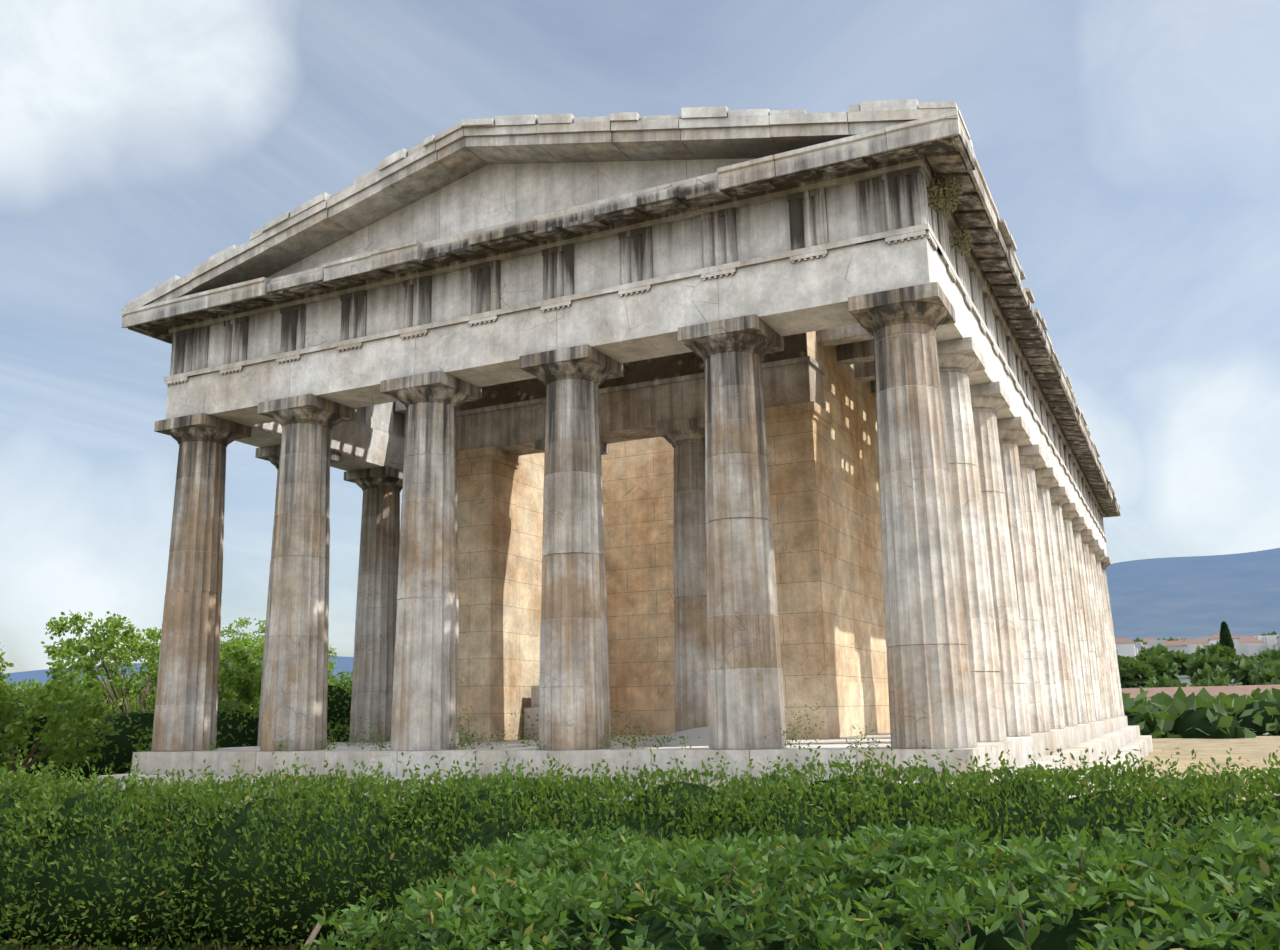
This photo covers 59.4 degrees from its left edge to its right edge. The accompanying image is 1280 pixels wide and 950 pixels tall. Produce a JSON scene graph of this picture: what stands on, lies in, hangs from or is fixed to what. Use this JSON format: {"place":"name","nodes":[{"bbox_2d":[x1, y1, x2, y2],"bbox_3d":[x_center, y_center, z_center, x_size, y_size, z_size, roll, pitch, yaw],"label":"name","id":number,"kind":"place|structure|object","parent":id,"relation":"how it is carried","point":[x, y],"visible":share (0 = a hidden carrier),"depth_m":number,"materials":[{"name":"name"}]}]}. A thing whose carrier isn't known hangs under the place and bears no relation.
{"place":"outdoors","nodes":[
{"label":"outdoors","id":0,"kind":"place"},
{"bbox_2d":[0,938,383,949],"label":"dry grass","id":1,"kind":"structure","parent":0,"point":[151,944],"depth_m":8.53,"materials":[{"name":"brown plant"}]},
{"bbox_2d":[395,324,875,424],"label":"ceiling beam","id":2,"kind":"structure","parent":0,"point":[854,343],"depth_m":21.45,"materials":[{"name":"grey stone"}]},
{"bbox_2d":[0,0,1279,673],"label":"sky","id":3,"kind":"structure","parent":0,"point":[1127,151],"materials":[{"name":"blue"}]},
{"bbox_2d":[1,548,1279,949],"bbox_3d":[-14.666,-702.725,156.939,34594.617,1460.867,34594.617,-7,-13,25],"label":"ground","id":4,"kind":"structure","parent":0,"point":[1189,598],"depth_m":5219.59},
{"bbox_2d":[0,642,14,689],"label":"tree","id":5,"kind":"object","parent":4,"relation":"on","point":[2,661],"visible":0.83,"depth_m":24.20,"materials":[{"name":"green plant"}]},
{"bbox_2d":[0,668,117,773],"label":"bush","id":6,"kind":"object","parent":4,"relation":"on","point":[69,753],"depth_m":20.57,"materials":[{"name":"green plant"}]},
{"bbox_2d":[41,610,161,725],"bbox_3d":[-12.818,5.628,27.277,3.561,4.468,4.536,-7,-13,25],"label":"tree","id":7,"kind":"object","parent":4,"relation":"on","point":[131,642],"depth_m":26.72,"materials":[{"name":"green plant"}]},
{"bbox_2d":[46,634,160,720],"bbox_3d":[-17.758,7.800,38.305,5.451,4.955,5.723,-7,-13,25],"label":"tree","id":8,"kind":"object","parent":4,"relation":"on","point":[79,673],"depth_m":37.55,"materials":[{"name":"green plant"}]},
{"bbox_2d":[0,663,352,799],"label":"shrubs","id":9,"kind":"object","parent":4,"relation":"on","point":[120,740],"depth_m":25.34,"materials":[{"name":"green plant"}]},
{"bbox_2d":[8,672,352,708],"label":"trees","id":10,"kind":"object","parent":4,"relation":"on","point":[33,680],"depth_m":63.94,"materials":[{"name":"green plant"}]},
{"bbox_2d":[129,637,263,713],"bbox_3d":[-12.457,6.897,32.829,4.189,4.235,4.536,-7,-13,25],"label":"tree","id":11,"kind":"object","parent":4,"relation":"on","point":[259,650],"depth_m":32.66,"materials":[{"name":"green plant"}]},
{"bbox_2d":[217,641,261,712],"bbox_3d":[-10.093,5.892,27.109,2.907,3.809,1.864,-15,-18,48],"label":"tree","id":12,"kind":"object","parent":4,"relation":"on","point":[239,679],"depth_m":26.95,"materials":[{"name":"green plant"}]},
{"bbox_2d":[220,636,333,691],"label":"tree","id":13,"kind":"object","parent":4,"relation":"on","point":[249,645],"depth_m":40.27,"materials":[{"name":"green plant"}]},
{"bbox_2d":[220,617,339,676],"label":"tree","id":14,"kind":"object","parent":4,"relation":"on","point":[246,621],"depth_m":45.38,"materials":[{"name":"green plant"}]},
{"bbox_2d":[304,916,324,949],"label":"fallen branch","id":15,"kind":"object","parent":4,"relation":"on","point":[315,931],"visible":0.67,"depth_m":7.46,"materials":[{"name":"brown wood"}]},
{"bbox_2d":[97,716,1152,805],"bbox_3d":[4.649,7.319,29.738,15.150,1.251,33.210,-7,-13,25],"label":"stepped base","id":16,"kind":"object","parent":4,"relation":"on","point":[1110,736],"visible":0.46,"depth_m":16.32,"materials":[{"name":"grey stone"}]},
{"bbox_2d":[524,685,539,739],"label":"loose blocks","id":17,"kind":"object","parent":16,"relation":"on","point":[532,712],"depth_m":22.31,"materials":[{"name":"stone"}]},
{"bbox_2d":[203,700,924,751],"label":"grass tufts","id":18,"kind":"object","parent":16,"relation":"on","point":[468,741],"visible":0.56,"depth_m":16.71,"materials":[{"name":"plant"}]},
{"bbox_2d":[535,416,708,731],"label":"temple columns in antis","id":19,"kind":"structure","parent":16,"relation":"on","point":[685,438],"depth_m":20.16,"materials":[{"name":"grey stone"}]},
{"bbox_2d":[151,282,1124,751],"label":"columns","id":20,"kind":"structure","parent":16,"relation":"on","point":[997,604],"depth_m":16.70,"materials":[{"name":"grey stone"}]},
{"bbox_2d":[121,99,1120,554],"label":"entablature","id":21,"kind":"structure","parent":20,"relation":"on","point":[803,221],"depth_m":16.98,"materials":[{"name":"grey stone"}]},
{"bbox_2d":[267,158,757,278],"bbox_3d":[4.473,-1.507,31.596,12.910,1.396,31.390,-7,-13,25],"label":"temple tympanum","id":22,"kind":"object","parent":21,"relation":"attached to","point":[488,195],"visible":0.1,"depth_m":17.65,"materials":[{"name":"grey stone"}]},
{"bbox_2d":[927,173,973,255],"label":"plant","id":23,"kind":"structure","parent":21,"relation":"attached to","point":[936,191],"depth_m":15.15,"materials":[{"name":"green plant"}]},
{"bbox_2d":[456,356,825,455],"bbox_3d":[4.312,0.204,30.822,7.530,1.708,21.530,-7,-13,25],"label":"temple inner architrave","id":24,"kind":"object","parent":20,"relation":"attached to","point":[631,412],"visible":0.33,"depth_m":21.18,"materials":[{"name":"grey stone"}]},
{"bbox_2d":[460,333,806,410],"bbox_3d":[4.304,-0.152,30.897,7.386,0.740,21.370,-7,-13,25],"label":"temple inner frieze","id":25,"kind":"object","parent":24,"relation":"on","point":[676,365],"visible":0.07,"depth_m":21.26,"materials":[{"name":"grey stone"}]},
{"bbox_2d":[632,727,708,745],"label":"stone slab","id":26,"kind":"structure","parent":16,"relation":"on","point":[693,735],"depth_m":16.50,"materials":[{"name":"grey stone"}]},
{"bbox_2d":[457,331,889,741],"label":"inner wall","id":27,"kind":"structure","parent":16,"relation":"on","point":[823,471],"depth_m":22.06,"materials":[{"name":"beige stone"}]},
{"bbox_2d":[0,758,1279,949],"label":"hedge","id":28,"kind":"object","parent":4,"relation":"on","point":[509,785],"depth_m":8.17,"materials":[{"name":"green plant"}]},
{"bbox_2d":[0,739,1279,849],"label":"hedge shoots","id":29,"kind":"object","parent":28,"relation":"on","point":[766,775],"visible":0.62,"depth_m":8.21,"materials":[{"name":"green plant"}]},
{"bbox_2d":[300,806,1279,949],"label":"pittosporum bush","id":30,"kind":"object","parent":4,"relation":"on","point":[1231,855],"depth_m":3.77,"materials":[{"name":"green plant"}]},
{"bbox_2d":[1130,695,1251,702],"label":"stoa colonnade","id":31,"kind":"object","parent":4,"relation":"on","point":[1148,698],"visible":0.04,"depth_m":210.71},
{"bbox_2d":[1121,685,1279,697],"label":"stoa roof","id":32,"kind":"structure","parent":31,"relation":"on","point":[1240,690],"depth_m":212.35,"materials":[{"name":"tile"}]},
{"bbox_2d":[1115,635,1279,656],"bbox_3d":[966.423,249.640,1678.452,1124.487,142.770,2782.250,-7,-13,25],"label":"city buildings","id":33,"kind":"structure","parent":4,"relation":"on","point":[1134,649],"depth_m":518.39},
{"bbox_2d":[1115,633,1279,645],"bbox_3d":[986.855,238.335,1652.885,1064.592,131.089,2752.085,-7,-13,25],"label":"city roofs","id":34,"kind":"structure","parent":33,"relation":"on","point":[1242,639],"depth_m":567.13,"materials":[{"name":"brown"}]},
{"bbox_2d":[1116,631,1279,738],"bbox_3d":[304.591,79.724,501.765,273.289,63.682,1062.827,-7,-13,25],"label":"agora trees","id":35,"kind":"object","parent":4,"relation":"on","point":[1152,664],"depth_m":73.83,"materials":[{"name":"green plant"}]},
{"bbox_2d":[1219,621,1236,653],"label":"cypress","id":36,"kind":"object","parent":4,"relation":"on","point":[1226,639],"visible":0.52,"depth_m":468.88,"materials":[{"name":"green plant"}]}
]}

